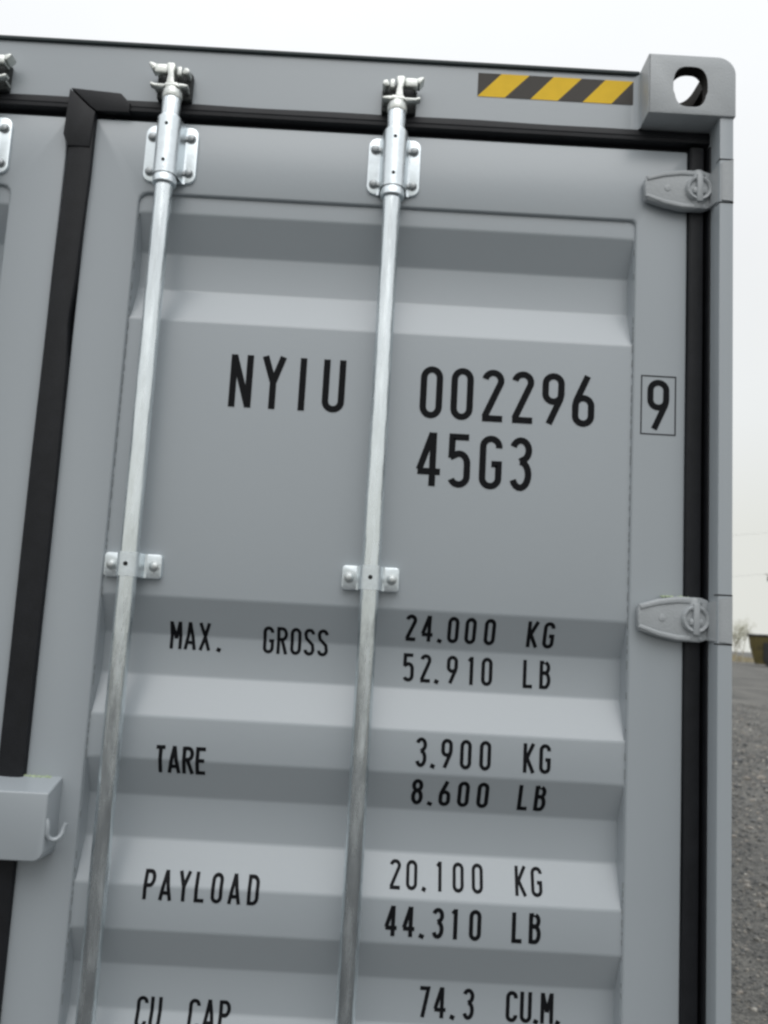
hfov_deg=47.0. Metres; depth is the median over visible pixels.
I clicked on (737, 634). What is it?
tree
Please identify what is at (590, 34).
sky
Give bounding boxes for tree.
[732,618,755,662]
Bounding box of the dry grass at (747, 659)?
[732,652,753,662]
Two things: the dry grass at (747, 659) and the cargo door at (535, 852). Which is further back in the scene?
the dry grass at (747, 659)
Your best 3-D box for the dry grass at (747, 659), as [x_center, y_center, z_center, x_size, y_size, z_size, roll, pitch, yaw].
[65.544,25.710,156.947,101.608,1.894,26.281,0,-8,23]
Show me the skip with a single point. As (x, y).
(758, 643)
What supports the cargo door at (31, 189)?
in the shipping container
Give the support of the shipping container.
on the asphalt
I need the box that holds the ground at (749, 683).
[731,651,767,1023]
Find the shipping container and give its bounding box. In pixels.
[0,35,735,1023]
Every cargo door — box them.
[0,88,710,1023]
[0,93,68,741]
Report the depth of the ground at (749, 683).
8.23 m
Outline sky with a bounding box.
[0,0,767,651]
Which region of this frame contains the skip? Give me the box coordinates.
[747,634,767,666]

